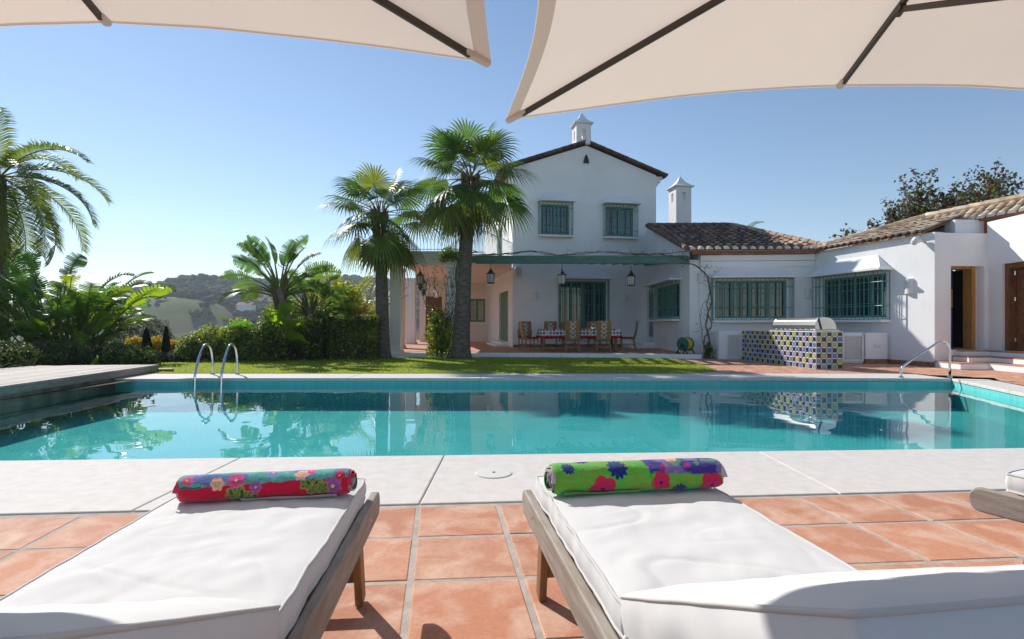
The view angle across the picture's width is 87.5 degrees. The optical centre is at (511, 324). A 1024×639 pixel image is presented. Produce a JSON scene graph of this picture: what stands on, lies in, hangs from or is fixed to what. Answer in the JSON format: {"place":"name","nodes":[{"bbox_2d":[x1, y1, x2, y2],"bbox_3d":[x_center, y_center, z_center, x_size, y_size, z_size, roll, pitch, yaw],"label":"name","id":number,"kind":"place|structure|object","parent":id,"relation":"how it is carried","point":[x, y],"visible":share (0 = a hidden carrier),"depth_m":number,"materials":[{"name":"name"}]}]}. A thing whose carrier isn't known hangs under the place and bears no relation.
{"place":"outdoors","nodes":[
{"label":"outdoors","id":0,"kind":"place"},
{"bbox_2d":[143,356,715,373],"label":"lawn ground","id":1,"kind":"structure","parent":0,"point":[464,369],"depth_m":12.53,"materials":[{"name":"green plant"}]},
{"bbox_2d":[212,317,262,360],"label":"border shrub","id":2,"kind":"object","parent":1,"relation":"on","point":[227,341],"visible":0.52,"depth_m":14.70,"materials":[{"name":"green plant"}]},
{"bbox_2d":[237,321,296,361],"bbox_3d":[-6.823,0.448,14.909,1.525,1.254,1.201,0,0,0],"label":"border shrub","id":3,"kind":"object","parent":1,"relation":"on","point":[270,344],"visible":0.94,"depth_m":14.59,"materials":[{"name":"green plant"}]},
{"bbox_2d":[218,234,344,359],"bbox_3d":[-6.561,-0.785,15.071,3.330,3.704,2.078,0,0,0],"label":"bird of paradise tree","id":4,"kind":"object","parent":1,"relation":"on","point":[281,294],"visible":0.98,"depth_m":15.13,"materials":[{"name":"green plant"}]},
{"bbox_2d":[284,312,326,360],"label":"border shrub","id":5,"kind":"object","parent":1,"relation":"on","point":[306,331],"visible":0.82,"depth_m":15.02,"materials":[{"name":"green plant"}]},
{"bbox_2d":[307,301,343,358],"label":"border shrub","id":6,"kind":"object","parent":1,"relation":"on","point":[326,311],"visible":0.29,"depth_m":15.69,"materials":[{"name":"green plant"}]},
{"bbox_2d":[325,313,380,359],"bbox_3d":[-4.606,0.364,15.753,1.504,1.422,0.936,0,0,0],"label":"clipped hedge","id":7,"kind":"object","parent":1,"relation":"on","point":[359,342],"visible":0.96,"depth_m":15.36,"materials":[{"name":"green plant"}]},
{"bbox_2d":[318,161,441,358],"bbox_3d":[-3.928,-1.893,16.031,3.993,5.903,3.849,0,0,0],"label":"fan palm","id":8,"kind":"object","parent":1,"relation":"on","point":[380,249],"visible":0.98,"depth_m":15.84,"materials":[{"name":"green plant"}]},
{"bbox_2d":[414,259,456,357],"bbox_3d":[-2.176,-0.488,16.347,1.824,3.060,0.778,0,0,0],"label":"climber bush","id":9,"kind":"object","parent":1,"relation":"on","point":[440,339],"visible":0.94,"depth_m":16.29,"materials":[{"name":"green plant"}]},
{"bbox_2d":[404,117,543,358],"bbox_3d":[-1.245,-2.512,15.963,4.021,7.128,4.024,0,0,-15],"label":"fan palm","id":10,"kind":"object","parent":1,"relation":"on","point":[465,215],"visible":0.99,"depth_m":15.56,"materials":[{"name":"green plant"}]},
{"bbox_2d":[446,246,687,357],"bbox_3d":[1.707,-0.809,16.972,7.516,3.689,1.298,0,0,-6],"label":"pergola vine","id":11,"kind":"object","parent":1,"relation":"on","point":[448,354],"visible":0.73,"depth_m":16.93,"materials":[{"name":"brown plant"}]},
{"bbox_2d":[2,341,962,399],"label":"garden soil","id":12,"kind":"structure","parent":0,"point":[104,383],"depth_m":9.11,"materials":[{"name":"brown soil"}]},
{"bbox_2d":[0,298,36,331],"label":"bird of paradise","id":13,"kind":"object","parent":12,"relation":"on","point":[16,306],"visible":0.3,"depth_m":14.30,"materials":[{"name":"green plant"}]},
{"bbox_2d":[0,340,55,368],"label":"hedge bush","id":14,"kind":"object","parent":12,"relation":"on","point":[14,358],"visible":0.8,"depth_m":11.11,"materials":[{"name":"green plant"}]},
{"bbox_2d":[0,311,72,347],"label":"bird of paradise","id":15,"kind":"object","parent":12,"relation":"on","point":[5,336],"visible":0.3,"depth_m":14.19,"materials":[{"name":"green plant"}]},
{"bbox_2d":[0,107,114,352],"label":"feather palm","id":16,"kind":"object","parent":12,"relation":"on","point":[8,250],"visible":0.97,"depth_m":19.44,"materials":[{"name":"green plant"}]},
{"bbox_2d":[20,338,113,365],"bbox_3d":[-10.239,0.686,12.186,1.922,0.785,1.661,0,0,0],"label":"hedge bush","id":17,"kind":"object","parent":12,"relation":"on","point":[63,352],"visible":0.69,"depth_m":11.89,"materials":[{"name":"green plant"}]},
{"bbox_2d":[13,319,133,349],"bbox_3d":[-11.850,0.428,14.608,2.331,1.241,2.370,0,0,24],"label":"bird of paradise","id":18,"kind":"object","parent":12,"relation":"on","point":[85,340],"visible":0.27,"depth_m":14.59,"materials":[{"name":"green plant"}]},
{"bbox_2d":[5,286,143,347],"bbox_3d":[-12.190,-0.062,15.239,3.016,2.209,2.891,0,0,26],"label":"bird of paradise","id":19,"kind":"object","parent":12,"relation":"on","point":[81,308],"visible":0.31,"depth_m":14.56,"materials":[{"name":"green plant"}]},
{"bbox_2d":[0,365,158,433],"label":"wooden deck","id":20,"kind":"structure","parent":12,"relation":"on","point":[22,381],"depth_m":8.81,"materials":[{"name":"grey wood"}]},
{"bbox_2d":[0,271,171,346],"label":"bird of paradise","id":21,"kind":"object","parent":12,"relation":"on","point":[107,298],"visible":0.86,"depth_m":14.19,"materials":[{"name":"green plant"}]},
{"bbox_2d":[0,252,175,344],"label":"bird of paradise","id":22,"kind":"object","parent":12,"relation":"on","point":[31,267],"visible":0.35,"depth_m":14.91,"materials":[{"name":"green plant"}]},
{"bbox_2d":[86,340,165,365],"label":"hedge bush","id":23,"kind":"object","parent":12,"relation":"on","point":[126,355],"visible":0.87,"depth_m":12.25,"materials":[{"name":"green plant"}]},
{"bbox_2d":[125,335,141,348],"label":"yellow flower bush","id":24,"kind":"object","parent":12,"relation":"on","point":[135,340],"visible":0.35,"depth_m":20.03,"materials":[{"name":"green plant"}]},
{"bbox_2d":[110,316,176,344],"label":"round bush","id":25,"kind":"object","parent":12,"relation":"on","point":[141,331],"visible":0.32,"depth_m":22.82,"materials":[{"name":"green plant"}]},
{"bbox_2d":[141,327,152,349],"bbox_3d":[-12.977,0.612,19.003,0.426,1.076,0.422,0,0,0],"label":"cone cypress","id":26,"kind":"object","parent":12,"relation":"on","point":[146,338],"visible":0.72,"depth_m":18.92,"materials":[{"name":"green plant"}]},
{"bbox_2d":[149,335,162,351],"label":"yellow flower bush","id":27,"kind":"object","parent":12,"relation":"on","point":[156,344],"visible":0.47,"depth_m":20.18,"materials":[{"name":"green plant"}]},
{"bbox_2d":[161,326,170,353],"bbox_3d":[-12.479,0.588,19.300,0.342,1.125,0.340,0,0,0],"label":"cone cypress","id":28,"kind":"object","parent":12,"relation":"on","point":[165,346],"visible":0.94,"depth_m":19.23,"materials":[{"name":"green plant"}]},
{"bbox_2d":[161,351,184,362],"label":"hedge bush","id":29,"kind":"object","parent":12,"relation":"on","point":[170,358],"visible":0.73,"depth_m":14.54,"materials":[{"name":"green plant"}]},
{"bbox_2d":[170,339,182,351],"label":"yellow flower bush","id":30,"kind":"object","parent":12,"relation":"on","point":[172,343],"visible":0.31,"depth_m":20.43,"materials":[{"name":"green plant"}]},
{"bbox_2d":[174,332,207,361],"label":"border shrub","id":31,"kind":"object","parent":12,"relation":"on","point":[184,348],"visible":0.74,"depth_m":14.69,"materials":[{"name":"green plant"}]},
{"bbox_2d":[190,322,231,360],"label":"border shrub","id":32,"kind":"object","parent":12,"relation":"on","point":[211,338],"visible":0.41,"depth_m":14.94,"materials":[{"name":"green plant"}]},
{"bbox_2d":[218,303,326,358],"bbox_3d":[-7.053,0.214,15.847,3.339,1.671,3.425,0,0,0],"label":"banana plant","id":33,"kind":"object","parent":12,"relation":"on","point":[277,315],"visible":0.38,"depth_m":14.83,"materials":[{"name":"green plant"}]},
{"bbox_2d":[257,296,309,330],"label":"border shrub","id":34,"kind":"object","parent":12,"relation":"on","point":[294,314],"visible":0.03,"depth_m":16.70,"materials":[{"name":"green plant"}]},
{"bbox_2d":[269,268,358,319],"bbox_3d":[-6.057,-0.394,16.296,2.513,2.905,1.545,0,0,-29],"label":"bird of paradise tree","id":35,"kind":"object","parent":12,"relation":"on","point":[306,309],"visible":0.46,"depth_m":16.18,"materials":[{"name":"green plant"}]},
{"bbox_2d":[308,276,370,348],"bbox_3d":[-5.683,-0.303,17.582,2.259,2.752,1.395,0,0,0],"label":"border shrub","id":36,"kind":"object","parent":12,"relation":"on","point":[346,294],"visible":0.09,"depth_m":17.44,"materials":[{"name":"green plant"}]},
{"bbox_2d":[348,300,374,351],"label":"croton bush","id":37,"kind":"object","parent":12,"relation":"on","point":[362,310],"visible":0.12,"depth_m":16.93,"materials":[{"name":"green plant"}]},
{"bbox_2d":[0,381,1023,460],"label":"pool basin","id":38,"kind":"object","parent":12,"relation":"in","point":[421,426],"visible":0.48,"depth_m":7.91,"materials":[{"name":"tile"}]},
{"bbox_2d":[952,378,1023,396],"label":"side coping","id":39,"kind":"object","parent":38,"relation":"on","point":[1013,389],"visible":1,"depth_m":8.84,"materials":[{"name":"white stone"}]},
{"bbox_2d":[0,448,1023,514],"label":"coping","id":40,"kind":"object","parent":12,"relation":"on","point":[30,487],"visible":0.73,"depth_m":3.58,"materials":[{"name":"white stone"}]},
{"bbox_2d":[476,468,511,477],"bbox_3d":[-0.123,0.995,3.607,0.244,0.008,0.244,0,0,0],"label":"skimmer cover","id":41,"kind":"object","parent":40,"relation":"on","point":[493,473],"visible":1,"depth_m":3.58,"materials":[{"name":"plastic"}]},
{"bbox_2d":[115,374,950,381],"bbox_3d":[0.150,1.029,10.465,16.094,0.058,1.070,0,0,0],"label":"coping","id":42,"kind":"object","parent":12,"relation":"on","point":[512,377],"visible":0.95,"depth_m":10.19,"materials":[{"name":"white stone"}]},
{"bbox_2d":[193,343,239,407],"bbox_3d":[-5.732,0.953,10.371,0.582,1.194,1.102,0,0,-10],"label":"pool ladder","id":43,"kind":"object","parent":42,"relation":"attached to","point":[212,363],"visible":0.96,"depth_m":10.23,"materials":[{"name":"metal"}]},
{"bbox_2d":[898,341,952,377],"bbox_3d":[7.853,0.652,10.160,1.088,0.697,0.100,0,0,-5],"label":"pool handrail","id":44,"kind":"object","parent":42,"relation":"on","point":[923,352],"visible":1,"depth_m":10.16,"materials":[{"name":"metal"}]},
{"bbox_2d":[829,157,1023,270],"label":"red leaf tree","id":45,"kind":"object","parent":12,"relation":"on","point":[996,190],"visible":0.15,"depth_m":19.93,"materials":[{"name":"green plant"}]},
{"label":"terrace base","id":46,"kind":"structure","parent":12,"relation":"on","visible":0},
{"bbox_2d":[391,352,701,358],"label":"terrace kerb","id":47,"kind":"structure","parent":46,"relation":"on","point":[582,355],"depth_m":16.45,"materials":[{"name":"white paint"}]},
{"bbox_2d":[388,111,1023,372],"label":"white villa","id":48,"kind":"object","parent":46,"relation":"on","point":[587,194],"visible":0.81,"depth_m":16.68,"materials":[{"name":"paint"}]},
{"bbox_2d":[416,270,423,289],"bbox_3d":[-3.123,-1.679,18.200,0.274,1.114,0.274,0,0,-22],"label":"hanging lantern","id":49,"kind":"object","parent":48,"relation":"hanging from","point":[422,280],"visible":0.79,"depth_m":18.13,"materials":[{"name":"metal"}]},
{"bbox_2d":[426,296,441,340],"bbox_3d":[-4.119,-0.310,28.196,0.851,2.380,0.050,0,0,-9],"label":"porch door","id":50,"kind":"structure","parent":48,"relation":"in","point":[431,298],"depth_m":28.15,"materials":[{"name":"brown wood"}]},
{"bbox_2d":[438,244,458,262],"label":"climber tuft","id":51,"kind":"object","parent":48,"relation":"attached to","point":[447,255],"visible":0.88,"depth_m":16.70,"materials":[{"name":"green plant"}]},
{"bbox_2d":[470,299,487,323],"bbox_3d":[-1.841,-0.709,28.412,1.081,1.356,0.263,0,0,-9],"label":"window","id":52,"kind":"structure","parent":48,"relation":"in","point":[477,309],"depth_m":28.52,"materials":[{"name":"green paint"}]},
{"bbox_2d":[499,228,501,255],"bbox_3d":[-0.441,-3.410,24.557,0.075,2.180,1.600,0,0,-10],"label":"window","id":53,"kind":"structure","parent":48,"relation":"in","point":[500,235],"depth_m":25.28,"materials":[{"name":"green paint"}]},
{"bbox_2d":[500,291,507,340],"bbox_3d":[-0.295,-0.365,23.516,0.070,2.130,2.488,0,0,-10],"label":"green door","id":54,"kind":"structure","parent":48,"relation":"in","point":[504,296],"depth_m":23.63,"materials":[{"name":"green wood"}]},
{"bbox_2d":[514,266,521,276],"bbox_3d":[0.237,-2.098,21.108,0.260,0.400,0.224,0,0,-10],"label":"loudspeaker","id":55,"kind":"object","parent":48,"relation":"attached to","point":[517,271],"visible":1,"depth_m":21.00,"materials":[{"name":"paint"}]},
{"bbox_2d":[536,192,575,237],"bbox_3d":[1.747,-4.411,21.354,1.526,1.806,0.597,0,0,-10],"label":"window","id":56,"kind":"structure","parent":48,"relation":"in","point":[555,219],"depth_m":21.48,"materials":[{"name":"green paint"}]},
{"bbox_2d":[472,255,687,265],"bbox_3d":[1.888,-0.902,19.313,7.189,3.563,5.305,0,0,0],"label":"pergola","id":57,"kind":"object","parent":48,"relation":"attached to","point":[645,260],"visible":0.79,"depth_m":16.79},
{"bbox_2d":[486,264,494,283],"bbox_3d":[-0.692,-1.729,17.400,0.287,0.770,0.287,0,0,23],"label":"hanging lantern","id":58,"kind":"object","parent":57,"relation":"hanging from","point":[490,276],"visible":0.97,"depth_m":17.32,"materials":[{"name":"metal"}]},
{"bbox_2d":[557,269,565,284],"bbox_3d":[1.621,-1.705,17.400,0.287,0.800,0.287,0,0,23],"label":"hanging lantern","id":59,"kind":"object","parent":57,"relation":"hanging from","point":[561,275],"visible":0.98,"depth_m":17.31,"materials":[{"name":"metal"}]},
{"bbox_2d":[626,270,635,285],"bbox_3d":[3.875,-1.675,17.400,0.287,0.820,0.287,0,0,23],"label":"hanging lantern","id":60,"kind":"object","parent":57,"relation":"hanging from","point":[631,276],"visible":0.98,"depth_m":17.31,"materials":[{"name":"metal"}]},
{"bbox_2d":[556,268,613,340],"bbox_3d":[2.915,-0.828,21.560,2.292,2.934,0.597,0,0,-10],"label":"window","id":61,"kind":"structure","parent":48,"relation":"in","point":[584,301],"depth_m":21.74,"materials":[{"name":"green paint"}]},
{"bbox_2d":[602,195,641,239],"bbox_3d":[4.443,-4.417,21.830,1.553,1.808,0.597,0,0,-10],"label":"window","id":62,"kind":"structure","parent":48,"relation":"in","point":[617,222],"depth_m":21.99,"materials":[{"name":"green paint"}]},
{"bbox_2d":[648,292,652,341],"bbox_3d":[5.603,-0.335,21.332,0.064,2.030,1.067,0,0,0],"label":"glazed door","id":63,"kind":"structure","parent":48,"relation":"in","point":[650,324],"depth_m":21.69,"materials":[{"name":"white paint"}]},
{"bbox_2d":[642,270,681,321],"bbox_3d":[5.367,-0.995,19.056,0.608,1.730,3.499,0,0,0],"label":"window","id":64,"kind":"structure","parent":48,"relation":"in","point":[668,296],"depth_m":18.75,"materials":[{"name":"green paint"}]},
{"bbox_2d":[709,267,797,322],"bbox_3d":[7.339,-0.951,16.368,2.485,1.750,0.517,0,0,4],"label":"window","id":65,"kind":"structure","parent":48,"relation":"in","point":[736,299],"depth_m":16.51,"materials":[{"name":"green paint"}]},
{"bbox_2d":[804,289,810,297],"bbox_3d":[9.021,-0.956,16.294,0.194,0.278,0.090,0,0,0],"label":"wall lamp","id":66,"kind":"object","parent":48,"relation":"attached to","point":[807,293],"visible":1,"depth_m":16.26,"materials":[{"name":"paint"}]},
{"bbox_2d":[806,254,892,321],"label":"window","id":67,"kind":"structure","parent":48,"relation":"in","point":[859,296],"depth_m":14.86,"materials":[{"name":"green paint"}]},
{"bbox_2d":[905,278,912,293],"bbox_3d":[9.881,-0.964,13.345,0.089,0.379,0.204,0,0,-13],"label":"wall lamp","id":68,"kind":"object","parent":48,"relation":"attached to","point":[908,286],"visible":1,"depth_m":13.28,"materials":[{"name":"paint"}]},
{"bbox_2d":[910,237,923,244],"bbox_3d":[9.847,-2.042,12.997,0.325,0.210,0.170,0,0,0],"label":"spotlight","id":69,"kind":"object","parent":48,"relation":"attached to","point":[915,240],"visible":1,"depth_m":12.94,"materials":[{"name":"white paint"}]},
{"bbox_2d":[951,266,976,349],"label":"narrow door","id":70,"kind":"structure","parent":48,"relation":"in","point":[964,280],"depth_m":13.09,"materials":[{"name":"brown paint"}]},
{"bbox_2d":[1005,261,1023,350],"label":"carved door","id":71,"kind":"structure","parent":48,"relation":"in","point":[1014,272],"depth_m":12.32,"materials":[{"name":"brown wood"}]},
{"bbox_2d":[0,490,1023,638],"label":"front patio","id":72,"kind":"structure","parent":0,"point":[491,609],"depth_m":2.39,"materials":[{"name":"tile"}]},
{"bbox_2d":[0,478,379,638],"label":"sun lounger","id":73,"kind":"object","parent":72,"relation":"on","point":[173,568],"visible":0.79,"depth_m":1.24,"materials":[{"name":"white fabric"}]},
{"bbox_2d":[172,468,356,501],"bbox_3d":[-0.800,0.525,1.758,0.557,0.088,0.103,0,0,-10],"label":"rolled towel","id":74,"kind":"object","parent":73,"relation":"on","point":[267,485],"visible":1,"depth_m":1.72,"materials":[{"name":"fabric"}]},
{"bbox_2d":[0,0,490,67],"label":"garden umbrella","id":75,"kind":"object","parent":72,"relation":"on","point":[456,29],"visible":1,"depth_m":2.31,"materials":[{"name":"fabric"}]},
{"bbox_2d":[505,0,1023,123],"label":"garden umbrella","id":76,"kind":"object","parent":72,"relation":"on","point":[587,54],"visible":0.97,"depth_m":2.70,"materials":[{"name":"fabric"}]},
{"bbox_2d":[522,475,1023,638],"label":"sun lounger","id":77,"kind":"object","parent":72,"relation":"on","point":[704,563],"visible":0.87,"depth_m":1.15,"materials":[{"name":"white fabric"}]},
{"bbox_2d":[544,458,727,495],"bbox_3d":[0.425,0.517,1.838,0.625,0.105,0.122,0,0,-7],"label":"rolled towel","id":78,"kind":"object","parent":77,"relation":"on","point":[597,477],"visible":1,"depth_m":1.79,"materials":[{"name":"fabric"}]},
{"bbox_2d":[969,469,1023,563],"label":"sun lounger","id":79,"kind":"object","parent":72,"relation":"on","point":[998,503],"visible":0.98,"depth_m":2.06,"materials":[{"name":"white wood"}]},
{"bbox_2d":[0,385,1023,425],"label":"wall","id":80,"kind":"structure","parent":0,"point":[947,401],"depth_m":8.50,"materials":[{"name":"teal tile"}]},
{"bbox_2d":[0,0,1023,305],"label":"sky","id":81,"kind":"structure","parent":0,"point":[201,141],"materials":[{"name":"blue"}]},
{"bbox_2d":[10,284,1023,396],"bbox_3d":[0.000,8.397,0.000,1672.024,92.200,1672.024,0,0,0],"label":"hillside terrain","id":82,"kind":"structure","parent":0,"point":[174,311],"depth_m":285.37,"materials":[{"name":"green plant"}]},
{"bbox_2d":[17,273,419,338],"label":"wood","id":83,"kind":"object","parent":82,"relation":"on","point":[203,287],"visible":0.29,"depth_m":364.74,"materials":[{"name":"green plant"}]},
{"bbox_2d":[236,302,255,310],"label":"farm building","id":84,"kind":"structure","parent":82,"relation":"on","point":[242,306],"depth_m":297.00,"materials":[{"name":"white paint"}]},
{"bbox_2d":[278,261,374,311],"bbox_3d":[-5.945,-0.780,18.027,3.637,2.984,3.301,0,0,0],"label":"areca palm","id":85,"kind":"object","parent":82,"relation":"on","point":[362,283],"visible":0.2,"depth_m":17.37,"materials":[{"name":"green plant"}]},
{"bbox_2d":[403,340,699,353],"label":"terrace tiles","id":86,"kind":"object","parent":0,"point":[477,346],"visible":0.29,"depth_m":19.26,"materials":[{"name":"tile"}]},
{"bbox_2d":[308,280,407,314],"bbox_3d":[-5.241,-0.556,18.863,3.582,2.538,3.010,0,0,-44],"label":"areca palm","id":87,"kind":"object","parent":86,"relation":"on","point":[372,307],"visible":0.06,"depth_m":19.33,"materials":[{"name":"green plant"}]},
{"bbox_2d":[517,321,531,349],"bbox_3d":[0.462,0.374,19.356,0.554,1.020,0.574,0,0,2],"label":"dining chair","id":88,"kind":"object","parent":86,"relation":"on","point":[527,329],"visible":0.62,"depth_m":19.57,"materials":[{"name":"wicker"}]},
{"bbox_2d":[519,321,538,350],"bbox_3d":[0.566,0.374,18.134,0.574,1.020,0.480,0,0,-16],"label":"dining chair","id":89,"kind":"object","parent":86,"relation":"on","point":[522,331],"visible":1,"depth_m":17.99,"materials":[{"name":"wicker"}]},
{"bbox_2d":[544,321,556,349],"bbox_3d":[1.384,0.374,19.256,0.480,1.020,0.574,0,0,4],"label":"dining chair","id":90,"kind":"object","parent":86,"relation":"on","point":[550,324],"visible":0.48,"depth_m":19.50,"materials":[{"name":"wicker"}]},
{"bbox_2d":[561,321,575,349],"bbox_3d":[2.048,0.374,19.306,0.480,1.020,0.574,0,0,-2],"label":"dining chair","id":91,"kind":"object","parent":86,"relation":"on","point":[563,327],"visible":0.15,"depth_m":19.47,"materials":[{"name":"wicker"}]},
{"bbox_2d":[565,321,579,352],"bbox_3d":[1.957,0.374,17.364,0.480,1.020,0.574,0,0,3],"label":"dining chair","id":92,"kind":"object","parent":86,"relation":"on","point":[572,330],"visible":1,"depth_m":17.12,"materials":[{"name":"wicker"}]},
{"bbox_2d":[541,338,616,350],"bbox_3d":[2.265,0.512,18.325,2.670,0.735,0.950,0,0,0],"label":"dining table","id":93,"kind":"object","parent":86,"relation":"on","point":[543,344],"visible":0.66,"depth_m":17.90,"materials":[{"name":"brown wood"}]},
{"bbox_2d":[536,329,622,337],"bbox_3d":[2.266,0.288,18.325,2.888,0.300,1.169,0,0,0],"label":"tablecloth","id":94,"kind":"object","parent":93,"relation":"on","point":[560,333],"visible":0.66,"depth_m":17.81,"materials":[{"name":"fabric"}]},
{"bbox_2d":[587,321,600,349],"bbox_3d":[2.952,0.374,19.256,0.480,1.020,0.574,0,0,2],"label":"dining chair","id":95,"kind":"object","parent":86,"relation":"on","point":[590,324],"visible":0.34,"depth_m":19.50,"materials":[{"name":"wicker"}]},
{"bbox_2d":[594,321,610,352],"bbox_3d":[2.933,0.374,17.394,0.480,1.020,0.574,0,0,-3],"label":"dining chair","id":96,"kind":"object","parent":86,"relation":"on","point":[603,331],"visible":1,"depth_m":17.16,"materials":[{"name":"wicker"}]},
{"bbox_2d":[620,321,637,350],"bbox_3d":[4.006,0.374,18.294,0.574,1.020,0.480,0,0,6],"label":"dining chair","id":97,"kind":"object","parent":86,"relation":"on","point":[631,338],"visible":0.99,"depth_m":18.10,"materials":[{"name":"wood"}]},
{"bbox_2d":[675,357,1023,384],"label":"wing paving","id":98,"kind":"structure","parent":0,"point":[888,368],"depth_m":11.79,"materials":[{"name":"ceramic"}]},
{"bbox_2d":[627,247,716,357],"bbox_3d":[5.005,-0.758,16.431,2.782,3.531,0.691,0,0,22],"label":"climbing vine","id":99,"kind":"object","parent":98,"relation":"on","point":[708,310],"visible":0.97,"depth_m":16.09,"materials":[{"name":"green plant"}]},
{"bbox_2d":[676,337,694,353],"bbox_3d":[5.294,0.676,16.341,0.532,0.611,0.525,0,0,32],"label":"hose reel","id":100,"kind":"object","parent":98,"relation":"on","point":[685,344],"visible":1,"depth_m":16.27,"materials":[{"name":"plastic"}]},
{"bbox_2d":[703,340,713,358],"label":"vine foot bush","id":101,"kind":"object","parent":98,"relation":"on","point":[708,349],"visible":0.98,"depth_m":15.90,"materials":[{"name":"green plant"}]},
{"bbox_2d":[713,331,741,359],"bbox_3d":[6.390,0.585,15.884,0.620,0.830,0.920,0,0,9],"label":"cupboard","id":102,"kind":"object","parent":98,"relation":"on","point":[727,344],"visible":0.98,"depth_m":15.50,"materials":[{"name":"white paint"}]},
{"bbox_2d":[742,330,842,368],"bbox_3d":[7.005,0.570,13.655,0.646,0.860,3.256,0,0,-5],"label":"outdoor kitchen","id":103,"kind":"object","parent":98,"relation":"on","point":[813,349],"visible":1,"depth_m":12.77,"materials":[{"name":"tile"}]},
{"bbox_2d":[770,317,838,330],"bbox_3d":[7.034,-0.021,12.989,0.632,0.319,1.762,0,0,-5],"label":"barbecue grill","id":104,"kind":"object","parent":103,"relation":"on","point":[807,324],"visible":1,"depth_m":12.51,"materials":[{"name":"metal"}]},
{"bbox_2d":[842,332,863,362],"bbox_3d":[8.769,0.600,14.253,0.830,0.800,0.670,0,0,5],"label":"cupboard","id":105,"kind":"object","parent":98,"relation":"on","point":[852,347],"visible":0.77,"depth_m":13.95,"materials":[{"name":"white paint"}]},
{"bbox_2d":[857,332,887,363],"bbox_3d":[9.459,0.600,14.112,0.578,0.800,0.536,0,0,0],"label":"utility box","id":106,"kind":"object","parent":98,"relation":"on","point":[875,347],"visible":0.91,"depth_m":13.87,"materials":[{"name":"white paint"}]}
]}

